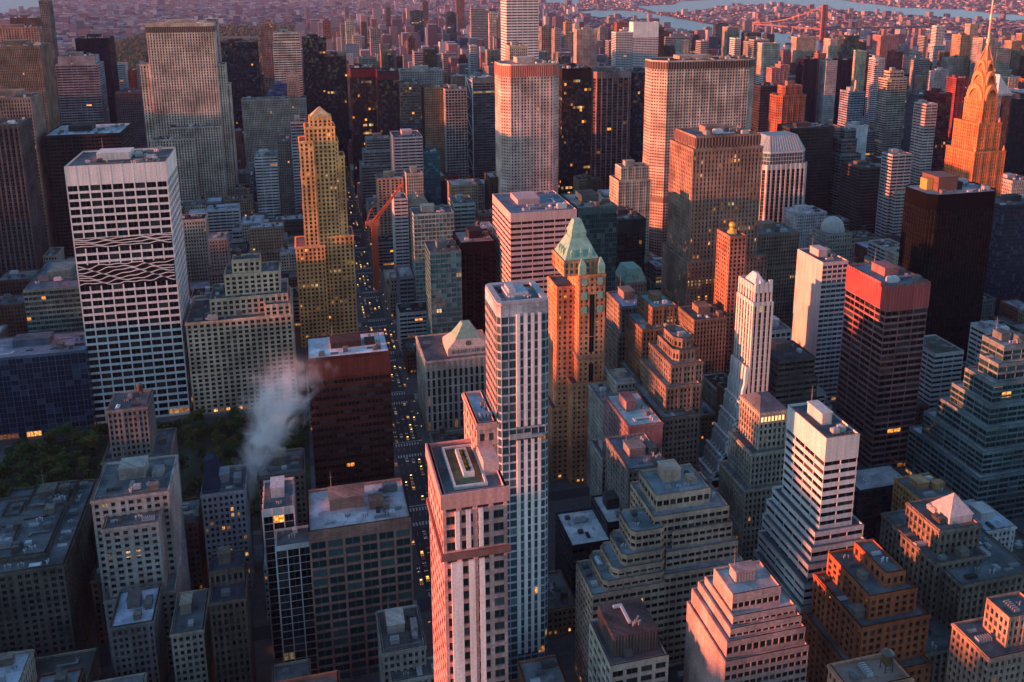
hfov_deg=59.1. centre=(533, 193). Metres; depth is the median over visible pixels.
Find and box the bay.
[638,0,1023,20]
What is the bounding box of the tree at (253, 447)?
[246,441,260,451]
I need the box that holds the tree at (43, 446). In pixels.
[33,440,53,452]
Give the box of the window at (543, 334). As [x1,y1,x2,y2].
[541,331,545,338]
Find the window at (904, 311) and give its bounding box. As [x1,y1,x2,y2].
[899,310,912,314]
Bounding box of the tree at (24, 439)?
[12,435,29,445]
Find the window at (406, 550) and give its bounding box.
[397,547,409,554]
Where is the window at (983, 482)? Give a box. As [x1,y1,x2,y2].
[979,480,988,485]
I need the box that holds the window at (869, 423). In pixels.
[865,419,873,428]
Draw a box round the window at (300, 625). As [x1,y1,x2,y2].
[293,622,303,629]
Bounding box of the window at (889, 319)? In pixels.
[885,317,897,322]
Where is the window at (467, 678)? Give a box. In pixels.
[465,675,470,681]
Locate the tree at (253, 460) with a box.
[244,456,257,475]
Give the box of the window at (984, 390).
[983,388,991,395]
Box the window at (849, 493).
[838,492,852,497]
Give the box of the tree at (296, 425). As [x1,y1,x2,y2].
[290,421,308,433]
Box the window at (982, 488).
[979,486,987,490]
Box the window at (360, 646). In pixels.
[351,643,365,651]
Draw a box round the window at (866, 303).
[865,301,874,309]
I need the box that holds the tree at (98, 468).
[94,463,101,473]
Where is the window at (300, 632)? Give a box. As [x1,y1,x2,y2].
[294,629,304,636]
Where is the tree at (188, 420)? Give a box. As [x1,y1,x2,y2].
[180,417,191,425]
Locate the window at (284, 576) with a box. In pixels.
[278,573,288,580]
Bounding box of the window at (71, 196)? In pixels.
[69,194,78,199]
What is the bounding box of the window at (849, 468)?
[840,466,855,471]
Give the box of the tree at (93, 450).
[89,443,102,453]
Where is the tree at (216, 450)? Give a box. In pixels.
[205,446,221,457]
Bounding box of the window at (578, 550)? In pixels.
[573,548,584,552]
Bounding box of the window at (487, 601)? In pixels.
[479,599,489,607]
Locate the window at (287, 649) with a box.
[284,645,293,652]
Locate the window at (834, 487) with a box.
[822,486,837,491]
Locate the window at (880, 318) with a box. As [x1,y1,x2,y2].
[875,314,883,321]
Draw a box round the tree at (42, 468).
[31,465,49,475]
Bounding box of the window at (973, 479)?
[971,476,979,484]
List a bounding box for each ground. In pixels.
[0,412,310,530]
[32,0,1023,48]
[116,25,294,60]
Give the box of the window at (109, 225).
[106,223,115,228]
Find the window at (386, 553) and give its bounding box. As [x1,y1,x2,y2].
[380,549,393,557]
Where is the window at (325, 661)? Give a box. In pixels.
[319,658,332,665]
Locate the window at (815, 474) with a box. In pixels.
[814,472,822,482]
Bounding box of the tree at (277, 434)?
[270,427,284,440]
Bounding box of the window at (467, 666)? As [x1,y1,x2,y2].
[465,663,470,670]
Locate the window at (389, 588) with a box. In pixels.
[382,585,395,592]
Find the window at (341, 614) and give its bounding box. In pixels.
[332,611,346,618]
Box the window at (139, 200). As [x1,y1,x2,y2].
[137,198,146,203]
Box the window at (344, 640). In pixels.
[334,638,347,645]
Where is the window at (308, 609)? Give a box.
[304,606,313,613]
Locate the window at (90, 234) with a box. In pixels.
[84,232,94,237]
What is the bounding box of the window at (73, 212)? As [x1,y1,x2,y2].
[71,210,80,214]
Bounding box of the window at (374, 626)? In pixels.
[367,624,376,630]
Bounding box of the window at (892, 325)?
[884,324,896,328]
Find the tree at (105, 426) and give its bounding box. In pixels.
[100,423,108,442]
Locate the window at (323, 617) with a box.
[316,614,329,621]
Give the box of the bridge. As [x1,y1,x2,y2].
[742,5,925,40]
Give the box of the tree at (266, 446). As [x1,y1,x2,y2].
[260,442,272,450]
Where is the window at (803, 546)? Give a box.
[802,543,810,555]
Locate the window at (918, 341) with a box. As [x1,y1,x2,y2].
[910,340,922,344]
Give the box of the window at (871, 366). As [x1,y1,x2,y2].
[870,364,878,372]
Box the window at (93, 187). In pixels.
[90,185,100,190]
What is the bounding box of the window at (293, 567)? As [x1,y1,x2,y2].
[289,563,299,571]
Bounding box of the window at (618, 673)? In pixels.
[613,670,622,676]
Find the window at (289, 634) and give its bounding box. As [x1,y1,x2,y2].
[283,631,292,638]
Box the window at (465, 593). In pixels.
[463,591,468,597]
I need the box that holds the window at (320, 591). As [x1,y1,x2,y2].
[314,587,328,595]
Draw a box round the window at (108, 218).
[105,215,114,220]
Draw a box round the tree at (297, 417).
[292,413,305,423]
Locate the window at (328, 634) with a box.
[317,632,330,639]
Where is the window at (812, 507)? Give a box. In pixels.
[811,505,820,516]
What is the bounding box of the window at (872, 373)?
[869,370,878,379]
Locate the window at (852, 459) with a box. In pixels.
[841,458,855,463]
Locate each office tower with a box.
[0,24,43,42]
[0,39,60,132]
[0,89,57,248]
[0,116,47,275]
[0,330,96,439]
[9,15,41,25]
[23,259,83,332]
[43,122,134,258]
[55,52,109,124]
[64,138,192,423]
[75,34,119,122]
[115,88,147,148]
[205,15,221,61]
[221,38,261,129]
[241,71,306,164]
[254,149,281,221]
[262,475,317,674]
[267,80,287,96]
[272,29,303,95]
[277,134,294,214]
[302,34,327,121]
[306,328,394,488]
[307,475,413,681]
[325,52,349,170]
[349,63,377,197]
[376,66,399,136]
[391,190,409,268]
[398,65,442,138]
[399,78,421,134]
[410,203,453,301]
[421,82,444,172]
[424,238,461,334]
[443,84,467,178]
[448,194,474,230]
[453,226,495,334]
[465,72,495,178]
[492,190,576,295]
[494,56,558,192]
[501,0,538,59]
[505,42,527,59]
[558,62,591,194]
[561,189,616,315]
[590,66,630,188]
[616,206,645,273]
[629,21,658,69]
[629,67,644,161]
[643,54,754,255]
[683,545,808,681]
[751,82,777,131]
[758,131,806,222]
[777,121,833,213]
[791,242,848,401]
[795,56,817,121]
[815,58,837,124]
[827,127,861,214]
[832,56,852,123]
[835,250,930,468]
[837,80,864,127]
[837,160,880,233]
[845,121,868,159]
[863,52,874,115]
[875,148,911,238]
[898,171,995,360]
[902,90,926,151]
[984,193,1023,315]
[995,74,1012,120]
[999,93,1023,175]
[1001,173,1023,194]
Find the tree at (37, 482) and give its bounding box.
[34,478,47,485]
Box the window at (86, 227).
[84,224,93,229]
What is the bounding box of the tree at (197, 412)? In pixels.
[188,408,205,424]
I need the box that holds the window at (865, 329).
[863,326,871,334]
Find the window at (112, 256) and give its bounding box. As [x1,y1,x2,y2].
[110,254,119,258]
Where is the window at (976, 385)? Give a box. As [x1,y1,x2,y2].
[974,383,982,389]
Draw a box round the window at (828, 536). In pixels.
[815,535,829,540]
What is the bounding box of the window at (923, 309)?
[914,308,926,312]
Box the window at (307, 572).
[301,569,310,576]
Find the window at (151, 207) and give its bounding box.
[149,205,158,210]
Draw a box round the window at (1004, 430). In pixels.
[997,429,1006,433]
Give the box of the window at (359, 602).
[349,600,362,607]
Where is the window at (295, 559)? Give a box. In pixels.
[288,556,299,563]
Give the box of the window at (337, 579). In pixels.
[330,575,344,583]
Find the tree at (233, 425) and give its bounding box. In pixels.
[227,420,238,434]
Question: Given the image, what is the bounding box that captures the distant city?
[0,0,1023,74]
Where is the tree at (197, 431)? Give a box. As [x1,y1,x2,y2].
[192,427,203,439]
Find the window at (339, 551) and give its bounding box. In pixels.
[328,548,342,555]
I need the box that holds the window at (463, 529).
[462,527,472,534]
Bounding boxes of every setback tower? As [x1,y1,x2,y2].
[0,470,97,657]
[90,443,190,677]
[139,19,238,202]
[185,249,297,414]
[295,106,357,346]
[547,217,606,484]
[575,446,744,681]
[604,275,637,378]
[609,159,650,256]
[617,286,677,381]
[635,324,703,470]
[661,121,768,323]
[698,271,773,490]
[713,222,746,375]
[718,391,786,560]
[753,388,865,621]
[757,220,800,327]
[768,338,819,408]
[802,538,932,681]
[879,493,1023,681]
[904,318,1023,521]
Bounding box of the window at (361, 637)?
[351,635,364,642]
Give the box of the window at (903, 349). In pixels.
[896,348,908,352]
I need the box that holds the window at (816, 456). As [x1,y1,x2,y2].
[815,454,823,464]
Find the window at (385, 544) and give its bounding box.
[380,540,393,548]
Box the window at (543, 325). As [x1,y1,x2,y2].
[541,323,545,329]
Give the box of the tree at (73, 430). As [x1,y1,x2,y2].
[66,426,81,439]
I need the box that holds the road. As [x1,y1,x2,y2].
[0,172,1023,667]
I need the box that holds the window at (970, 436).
[968,434,975,441]
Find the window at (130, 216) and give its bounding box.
[127,214,136,219]
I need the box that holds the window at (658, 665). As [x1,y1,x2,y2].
[656,662,665,668]
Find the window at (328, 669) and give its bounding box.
[319,667,332,672]
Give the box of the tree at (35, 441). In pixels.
[30,439,39,453]
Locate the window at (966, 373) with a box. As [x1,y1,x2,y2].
[965,371,973,378]
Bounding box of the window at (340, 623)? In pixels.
[333,620,347,627]
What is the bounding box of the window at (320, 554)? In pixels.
[312,551,325,558]
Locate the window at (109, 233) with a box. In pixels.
[107,231,116,235]
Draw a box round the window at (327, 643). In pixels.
[318,641,331,648]
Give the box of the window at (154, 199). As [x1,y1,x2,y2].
[148,197,157,202]
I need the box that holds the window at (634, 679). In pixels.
[626,677,636,681]
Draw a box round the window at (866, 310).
[865,308,873,315]
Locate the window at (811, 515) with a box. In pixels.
[810,513,818,524]
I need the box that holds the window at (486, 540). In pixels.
[478,537,488,545]
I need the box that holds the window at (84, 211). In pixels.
[82,209,91,214]
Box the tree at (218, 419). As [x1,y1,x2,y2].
[214,416,225,430]
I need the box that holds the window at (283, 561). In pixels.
[277,558,287,565]
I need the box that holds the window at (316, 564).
[312,560,326,567]
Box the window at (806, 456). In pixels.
[805,454,813,463]
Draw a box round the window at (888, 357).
[881,356,893,360]
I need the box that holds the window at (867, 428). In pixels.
[864,424,872,433]
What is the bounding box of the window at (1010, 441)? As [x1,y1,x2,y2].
[1006,440,1015,444]
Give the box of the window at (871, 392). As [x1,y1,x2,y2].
[868,388,876,397]
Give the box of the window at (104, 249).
[98,247,107,251]
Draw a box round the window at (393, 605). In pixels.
[382,603,396,609]
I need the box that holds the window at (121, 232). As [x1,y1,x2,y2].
[118,230,127,235]
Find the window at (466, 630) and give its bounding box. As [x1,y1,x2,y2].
[464,627,469,634]
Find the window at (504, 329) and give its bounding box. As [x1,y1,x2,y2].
[502,326,507,333]
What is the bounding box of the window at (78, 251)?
[75,249,84,253]
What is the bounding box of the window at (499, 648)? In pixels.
[495,645,504,652]
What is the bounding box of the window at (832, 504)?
[821,503,835,508]
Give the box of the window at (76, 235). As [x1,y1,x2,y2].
[73,233,82,238]
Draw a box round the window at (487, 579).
[479,575,489,582]
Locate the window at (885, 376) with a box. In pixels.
[879,375,891,379]
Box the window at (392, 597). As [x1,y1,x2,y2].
[382,594,395,601]
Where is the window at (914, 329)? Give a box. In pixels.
[912,327,924,331]
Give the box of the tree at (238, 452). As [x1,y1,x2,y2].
[231,446,247,459]
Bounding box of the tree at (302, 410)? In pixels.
[298,406,306,414]
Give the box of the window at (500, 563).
[494,560,503,567]
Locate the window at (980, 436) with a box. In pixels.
[978,433,985,440]
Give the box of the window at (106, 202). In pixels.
[103,200,113,205]
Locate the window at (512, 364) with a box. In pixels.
[509,361,515,367]
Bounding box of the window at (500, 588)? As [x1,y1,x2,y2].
[494,585,503,592]
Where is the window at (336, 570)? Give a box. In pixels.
[330,566,343,574]
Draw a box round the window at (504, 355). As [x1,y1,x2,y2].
[502,353,507,359]
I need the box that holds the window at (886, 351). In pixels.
[882,349,894,354]
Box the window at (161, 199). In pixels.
[159,197,168,201]
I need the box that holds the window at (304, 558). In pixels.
[300,554,309,561]
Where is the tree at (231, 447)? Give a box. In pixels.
[227,443,239,455]
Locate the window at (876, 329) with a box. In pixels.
[873,326,882,334]
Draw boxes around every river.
[0,0,38,12]
[580,10,823,52]
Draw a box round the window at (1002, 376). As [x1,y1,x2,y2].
[996,374,1005,379]
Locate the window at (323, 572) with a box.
[313,569,326,576]
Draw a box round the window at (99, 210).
[93,208,102,213]
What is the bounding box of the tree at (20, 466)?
[11,461,28,472]
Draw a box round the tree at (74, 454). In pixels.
[67,450,83,464]
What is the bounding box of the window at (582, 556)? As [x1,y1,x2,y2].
[572,555,583,559]
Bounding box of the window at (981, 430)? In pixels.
[978,427,985,434]
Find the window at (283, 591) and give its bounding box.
[279,587,289,595]
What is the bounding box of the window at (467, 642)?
[464,639,469,646]
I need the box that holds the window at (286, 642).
[283,638,293,645]
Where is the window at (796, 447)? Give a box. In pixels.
[795,445,803,455]
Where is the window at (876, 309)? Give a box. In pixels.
[875,307,884,315]
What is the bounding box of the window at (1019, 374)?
[1015,372,1023,376]
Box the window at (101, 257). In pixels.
[98,254,107,259]
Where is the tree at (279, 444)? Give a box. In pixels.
[272,440,286,449]
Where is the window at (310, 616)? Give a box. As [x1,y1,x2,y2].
[304,613,313,620]
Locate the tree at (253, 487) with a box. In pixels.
[249,485,257,496]
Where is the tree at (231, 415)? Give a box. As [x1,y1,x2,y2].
[227,412,242,418]
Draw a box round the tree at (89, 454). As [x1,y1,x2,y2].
[82,451,92,460]
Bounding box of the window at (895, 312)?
[885,311,898,315]
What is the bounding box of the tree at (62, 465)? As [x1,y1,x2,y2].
[53,462,72,476]
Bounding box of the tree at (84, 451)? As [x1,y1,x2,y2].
[80,448,88,455]
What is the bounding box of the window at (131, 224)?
[128,222,137,226]
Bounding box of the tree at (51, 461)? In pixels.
[46,455,60,465]
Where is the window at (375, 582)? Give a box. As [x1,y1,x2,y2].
[364,579,378,586]
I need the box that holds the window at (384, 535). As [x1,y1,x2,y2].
[379,531,393,539]
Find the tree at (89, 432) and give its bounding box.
[86,429,100,446]
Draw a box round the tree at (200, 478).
[196,476,202,488]
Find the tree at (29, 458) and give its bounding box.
[22,453,33,466]
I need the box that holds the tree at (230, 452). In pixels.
[222,450,232,459]
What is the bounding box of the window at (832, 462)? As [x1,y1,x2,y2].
[825,460,839,465]
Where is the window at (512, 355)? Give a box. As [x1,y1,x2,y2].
[509,352,515,359]
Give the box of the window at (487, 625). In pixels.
[479,624,489,631]
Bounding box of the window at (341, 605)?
[332,602,346,610]
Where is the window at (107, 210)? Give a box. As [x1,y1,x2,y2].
[104,208,113,212]
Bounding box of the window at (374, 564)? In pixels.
[364,561,377,568]
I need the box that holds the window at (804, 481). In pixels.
[803,479,810,488]
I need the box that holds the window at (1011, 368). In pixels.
[1007,366,1015,370]
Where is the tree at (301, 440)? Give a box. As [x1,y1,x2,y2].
[295,436,308,447]
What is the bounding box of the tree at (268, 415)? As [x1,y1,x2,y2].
[263,412,279,426]
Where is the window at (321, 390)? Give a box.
[318,389,325,392]
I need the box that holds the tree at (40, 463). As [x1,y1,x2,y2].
[33,458,47,468]
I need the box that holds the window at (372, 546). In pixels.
[363,543,376,550]
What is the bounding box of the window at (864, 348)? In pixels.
[861,345,870,353]
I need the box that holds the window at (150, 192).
[147,189,156,194]
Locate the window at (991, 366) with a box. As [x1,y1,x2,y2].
[989,363,997,371]
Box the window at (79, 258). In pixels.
[76,256,85,261]
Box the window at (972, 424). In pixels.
[970,421,977,429]
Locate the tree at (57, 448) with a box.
[51,444,65,455]
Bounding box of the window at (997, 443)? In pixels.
[996,441,1005,445]
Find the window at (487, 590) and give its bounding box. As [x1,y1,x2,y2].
[479,587,489,595]
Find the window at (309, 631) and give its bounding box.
[305,627,314,634]
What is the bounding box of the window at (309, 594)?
[303,591,312,598]
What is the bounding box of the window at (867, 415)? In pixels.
[865,413,874,421]
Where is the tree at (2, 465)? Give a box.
[0,461,13,468]
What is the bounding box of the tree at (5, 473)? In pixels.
[0,467,12,486]
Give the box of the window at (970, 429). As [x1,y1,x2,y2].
[969,427,976,435]
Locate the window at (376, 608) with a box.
[366,606,379,613]
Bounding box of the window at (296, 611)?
[292,607,302,614]
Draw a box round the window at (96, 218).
[94,216,103,221]
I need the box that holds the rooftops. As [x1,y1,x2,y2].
[229,38,1023,400]
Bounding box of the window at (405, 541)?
[396,538,409,545]
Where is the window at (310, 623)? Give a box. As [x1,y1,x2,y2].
[305,620,314,627]
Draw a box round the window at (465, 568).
[463,565,468,572]
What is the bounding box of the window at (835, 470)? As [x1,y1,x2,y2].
[824,469,838,474]
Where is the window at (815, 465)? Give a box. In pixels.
[814,464,822,473]
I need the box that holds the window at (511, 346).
[509,343,515,350]
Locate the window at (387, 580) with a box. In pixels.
[381,576,395,584]
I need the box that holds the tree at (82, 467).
[76,461,87,479]
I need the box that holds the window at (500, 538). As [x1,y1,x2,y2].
[494,535,503,542]
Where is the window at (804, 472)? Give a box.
[803,471,811,480]
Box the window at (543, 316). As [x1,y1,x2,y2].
[541,314,545,320]
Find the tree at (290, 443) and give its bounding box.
[283,439,298,448]
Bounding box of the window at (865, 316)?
[864,314,872,321]
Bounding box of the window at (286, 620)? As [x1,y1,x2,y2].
[282,617,291,624]
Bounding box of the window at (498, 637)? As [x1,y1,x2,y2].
[495,633,504,640]
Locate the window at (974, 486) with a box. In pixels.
[970,483,978,490]
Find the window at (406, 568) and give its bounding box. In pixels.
[397,565,410,572]
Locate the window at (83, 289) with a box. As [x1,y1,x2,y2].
[80,287,89,291]
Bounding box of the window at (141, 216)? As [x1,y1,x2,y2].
[139,213,147,218]
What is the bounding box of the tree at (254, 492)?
[249,487,259,503]
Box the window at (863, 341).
[862,339,870,347]
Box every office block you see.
[0,324,8,337]
[34,647,100,681]
[117,61,128,89]
[181,195,206,213]
[182,213,210,280]
[188,209,204,213]
[191,286,212,296]
[206,196,223,207]
[208,231,231,285]
[223,194,255,221]
[235,128,245,167]
[237,160,243,168]
[238,168,250,183]
[246,160,254,171]
[247,221,286,261]
[252,213,270,221]
[262,72,264,96]
[281,273,294,325]
[306,361,307,396]
[358,183,360,212]
[362,203,366,228]
[378,234,393,266]
[396,301,426,350]
[402,338,416,374]
[437,53,440,67]
[468,44,476,73]
[605,40,610,65]
[645,259,661,292]
[648,251,656,256]
[700,397,715,440]
[721,24,739,55]
[729,37,740,55]
[740,32,760,55]
[743,41,748,55]
[756,74,765,83]
[762,34,774,41]
[817,385,831,409]
[830,124,840,135]
[837,32,858,85]
[853,239,876,262]
[864,238,899,262]
[866,128,875,159]
[872,155,881,163]
[883,234,900,242]
[918,334,963,409]
[941,55,963,75]
[960,363,965,380]
[965,320,1015,366]
[976,354,979,365]
[1009,68,1018,75]
[1011,47,1023,68]
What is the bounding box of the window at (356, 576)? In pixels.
[347,573,361,580]
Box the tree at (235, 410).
[229,406,243,414]
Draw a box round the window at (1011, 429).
[1008,427,1017,432]
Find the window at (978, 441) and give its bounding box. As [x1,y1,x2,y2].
[977,439,984,446]
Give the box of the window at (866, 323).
[863,320,872,328]
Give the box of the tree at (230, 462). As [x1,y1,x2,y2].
[221,460,235,465]
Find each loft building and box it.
[0,293,28,336]
[37,667,85,681]
[42,247,64,264]
[127,69,138,88]
[181,205,184,213]
[182,497,207,590]
[190,280,209,293]
[208,545,256,681]
[234,184,250,194]
[241,215,263,244]
[257,436,307,551]
[259,61,263,96]
[263,547,269,619]
[275,670,339,681]
[280,244,296,270]
[281,270,297,287]
[288,234,303,236]
[292,287,299,326]
[333,51,346,61]
[347,64,351,126]
[358,56,376,67]
[380,49,396,68]
[383,269,395,302]
[384,53,393,67]
[396,55,402,69]
[396,266,414,302]
[429,426,463,442]
[440,175,451,204]
[447,179,477,209]
[450,71,467,86]
[475,209,492,224]
[475,220,492,235]
[484,47,499,72]
[484,172,497,209]
[485,65,494,88]
[509,654,566,681]
[538,51,547,58]
[547,570,575,637]
[559,55,569,64]
[588,597,668,681]
[658,25,664,56]
[664,44,673,56]
[668,661,683,681]
[672,39,688,53]
[708,49,716,55]
[715,382,726,422]
[745,36,760,40]
[756,42,780,76]
[823,38,837,58]
[826,648,914,681]
[827,215,849,229]
[851,226,879,240]
[891,466,959,510]
[907,54,915,72]
[908,60,929,91]
[911,57,929,91]
[935,51,949,68]
[945,591,1023,681]
[950,31,971,76]
[963,499,976,502]
[994,47,1011,76]
[994,320,1022,333]
[999,299,1023,320]
[1002,73,1020,88]
[1015,33,1023,44]
[1017,309,1023,322]
[1018,78,1023,88]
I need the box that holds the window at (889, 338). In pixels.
[883,337,895,341]
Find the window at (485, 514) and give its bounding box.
[478,511,488,519]
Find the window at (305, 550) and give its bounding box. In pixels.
[300,547,309,554]
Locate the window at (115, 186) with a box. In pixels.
[113,184,122,188]
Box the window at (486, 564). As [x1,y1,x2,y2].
[478,562,488,570]
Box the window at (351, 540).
[345,536,359,544]
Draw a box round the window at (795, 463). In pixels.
[794,461,802,471]
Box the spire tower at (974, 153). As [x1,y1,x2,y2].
[944,0,1006,196]
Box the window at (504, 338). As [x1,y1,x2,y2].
[502,335,507,342]
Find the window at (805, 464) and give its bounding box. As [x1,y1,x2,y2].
[804,462,812,472]
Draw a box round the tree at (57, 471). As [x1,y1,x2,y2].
[50,467,63,480]
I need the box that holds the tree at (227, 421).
[224,419,237,431]
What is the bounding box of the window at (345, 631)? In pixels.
[333,629,347,636]
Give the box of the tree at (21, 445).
[14,442,28,458]
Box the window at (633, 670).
[627,667,637,673]
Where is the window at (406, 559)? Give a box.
[397,556,410,563]
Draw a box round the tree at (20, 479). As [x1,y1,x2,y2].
[14,474,26,484]
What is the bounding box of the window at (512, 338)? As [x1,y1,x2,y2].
[509,334,515,341]
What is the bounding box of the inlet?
[539,0,578,3]
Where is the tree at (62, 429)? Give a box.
[54,423,71,438]
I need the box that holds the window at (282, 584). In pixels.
[279,580,288,587]
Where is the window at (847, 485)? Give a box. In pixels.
[839,483,853,488]
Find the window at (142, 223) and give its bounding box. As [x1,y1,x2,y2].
[139,221,148,226]
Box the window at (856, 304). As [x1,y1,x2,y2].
[855,302,863,310]
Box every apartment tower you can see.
[38,0,61,124]
[136,61,148,88]
[200,451,254,591]
[260,19,275,96]
[290,115,305,213]
[322,19,331,39]
[340,22,345,50]
[345,20,352,43]
[352,33,361,55]
[360,21,367,48]
[369,27,380,55]
[385,6,390,27]
[406,35,415,53]
[409,10,423,42]
[413,48,422,64]
[422,1,428,20]
[425,390,510,681]
[441,51,455,74]
[445,11,456,42]
[456,0,464,30]
[458,54,467,63]
[470,7,488,48]
[485,280,548,679]
[488,12,496,48]
[497,17,500,37]
[539,25,554,59]
[551,27,560,60]
[563,20,571,51]
[573,23,578,31]
[573,27,596,67]
[597,25,607,46]
[607,16,614,22]
[614,21,628,30]
[619,27,628,30]
[664,30,672,35]
[664,34,690,53]
[690,34,700,53]
[713,23,728,44]
[742,19,751,31]
[766,61,788,84]
[768,80,806,131]
[788,63,795,74]
[790,35,815,62]
[811,50,826,121]
[851,50,866,90]
[863,55,884,124]
[871,29,899,69]
[874,67,906,155]
[886,49,902,69]
[902,54,908,72]
[909,99,937,183]
[924,88,952,170]
[926,67,948,90]
[945,75,968,140]
[999,35,1010,39]
[1010,31,1023,36]
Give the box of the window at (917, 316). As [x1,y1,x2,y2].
[913,314,925,319]
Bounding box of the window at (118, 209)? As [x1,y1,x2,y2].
[115,207,125,212]
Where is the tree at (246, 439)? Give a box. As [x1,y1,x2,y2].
[241,435,253,449]
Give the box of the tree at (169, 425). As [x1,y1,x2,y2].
[163,423,177,428]
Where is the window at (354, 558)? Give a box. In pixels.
[346,554,360,562]
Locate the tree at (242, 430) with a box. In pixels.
[235,427,246,439]
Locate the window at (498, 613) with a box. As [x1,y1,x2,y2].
[495,609,503,616]
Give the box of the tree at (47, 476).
[36,471,54,481]
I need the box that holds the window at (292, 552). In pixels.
[288,548,298,556]
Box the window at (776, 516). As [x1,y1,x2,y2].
[775,513,782,524]
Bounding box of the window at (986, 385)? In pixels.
[984,382,993,390]
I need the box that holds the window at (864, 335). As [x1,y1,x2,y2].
[862,333,871,340]
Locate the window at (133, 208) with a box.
[127,206,136,211]
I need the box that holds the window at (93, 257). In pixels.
[87,255,96,260]
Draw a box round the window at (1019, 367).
[1016,365,1023,369]
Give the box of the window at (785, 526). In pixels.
[784,523,791,534]
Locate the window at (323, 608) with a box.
[315,605,329,612]
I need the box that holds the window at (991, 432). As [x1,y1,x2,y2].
[986,431,996,435]
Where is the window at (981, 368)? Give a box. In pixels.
[979,365,987,373]
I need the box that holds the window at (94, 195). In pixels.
[91,193,100,197]
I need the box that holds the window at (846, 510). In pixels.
[837,508,851,513]
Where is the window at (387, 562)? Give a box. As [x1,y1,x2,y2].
[380,558,394,566]
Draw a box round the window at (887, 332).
[883,330,896,335]
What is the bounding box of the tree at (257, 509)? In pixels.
[252,504,260,524]
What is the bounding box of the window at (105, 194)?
[102,192,112,197]
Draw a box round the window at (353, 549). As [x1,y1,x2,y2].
[346,545,360,553]
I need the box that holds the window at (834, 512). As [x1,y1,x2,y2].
[820,511,835,516]
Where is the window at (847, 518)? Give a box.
[836,517,850,522]
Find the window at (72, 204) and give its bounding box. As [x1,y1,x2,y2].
[70,202,79,207]
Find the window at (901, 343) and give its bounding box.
[896,341,909,346]
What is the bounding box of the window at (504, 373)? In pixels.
[502,371,508,377]
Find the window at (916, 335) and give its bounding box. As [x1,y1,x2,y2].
[911,334,923,338]
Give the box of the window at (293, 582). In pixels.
[290,578,300,585]
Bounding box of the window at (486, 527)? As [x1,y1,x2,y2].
[478,524,488,532]
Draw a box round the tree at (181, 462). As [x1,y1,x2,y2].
[179,454,188,474]
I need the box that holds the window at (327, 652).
[318,649,331,656]
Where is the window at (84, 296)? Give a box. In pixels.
[81,294,90,298]
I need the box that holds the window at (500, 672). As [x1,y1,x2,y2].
[495,669,504,676]
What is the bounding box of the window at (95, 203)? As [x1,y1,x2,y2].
[92,200,101,205]
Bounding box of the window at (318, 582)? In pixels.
[313,578,327,585]
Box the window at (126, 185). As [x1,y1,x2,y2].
[124,183,133,188]
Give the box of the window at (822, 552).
[811,550,827,556]
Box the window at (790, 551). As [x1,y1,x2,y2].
[789,549,797,561]
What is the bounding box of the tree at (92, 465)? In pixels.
[88,459,101,473]
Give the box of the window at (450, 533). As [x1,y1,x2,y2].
[447,529,454,537]
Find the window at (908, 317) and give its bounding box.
[899,316,911,320]
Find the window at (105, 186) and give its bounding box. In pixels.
[102,184,111,189]
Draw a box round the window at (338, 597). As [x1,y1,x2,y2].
[331,593,345,601]
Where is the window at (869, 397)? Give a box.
[867,394,875,403]
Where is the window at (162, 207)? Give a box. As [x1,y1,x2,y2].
[160,204,168,209]
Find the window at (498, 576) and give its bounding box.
[494,572,503,580]
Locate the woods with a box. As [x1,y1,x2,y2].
[115,23,295,71]
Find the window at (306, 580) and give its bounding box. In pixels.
[302,576,311,584]
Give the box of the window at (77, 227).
[73,225,81,230]
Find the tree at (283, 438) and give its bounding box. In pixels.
[280,436,290,444]
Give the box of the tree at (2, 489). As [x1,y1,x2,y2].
[0,486,5,497]
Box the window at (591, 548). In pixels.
[585,546,597,550]
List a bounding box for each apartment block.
[0,269,40,294]
[0,649,37,681]
[89,558,108,645]
[93,672,146,681]
[188,278,190,296]
[206,203,240,234]
[230,242,248,259]
[231,223,242,242]
[250,177,253,199]
[253,163,258,213]
[272,658,310,681]
[274,214,303,234]
[287,237,294,246]
[301,48,304,89]
[307,377,311,431]
[347,139,352,174]
[351,166,353,187]
[379,43,389,48]
[387,271,396,317]
[423,48,436,66]
[443,70,447,83]
[443,172,458,179]
[470,178,484,209]
[556,51,570,61]
[571,174,589,192]
[587,176,602,190]
[597,189,608,197]
[611,31,632,69]
[646,255,661,274]
[695,37,708,53]
[702,372,727,410]
[748,38,768,83]
[788,75,795,80]
[858,41,866,50]
[885,247,899,264]
[903,99,906,123]
[913,75,927,91]
[915,398,929,425]
[916,35,927,57]
[927,25,944,69]
[964,23,977,49]
[968,37,998,86]
[980,293,996,320]
[988,315,1016,322]
[1004,39,1021,50]
[1010,322,1023,329]
[1011,89,1023,94]
[1012,530,1023,560]
[1018,56,1023,77]
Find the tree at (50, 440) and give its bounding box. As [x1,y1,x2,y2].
[43,434,56,444]
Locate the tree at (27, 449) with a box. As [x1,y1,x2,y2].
[23,444,33,454]
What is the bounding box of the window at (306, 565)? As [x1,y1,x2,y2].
[301,562,310,569]
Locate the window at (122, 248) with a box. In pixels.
[120,246,129,250]
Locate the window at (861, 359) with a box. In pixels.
[860,357,868,365]
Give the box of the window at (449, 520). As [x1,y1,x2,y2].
[446,516,454,524]

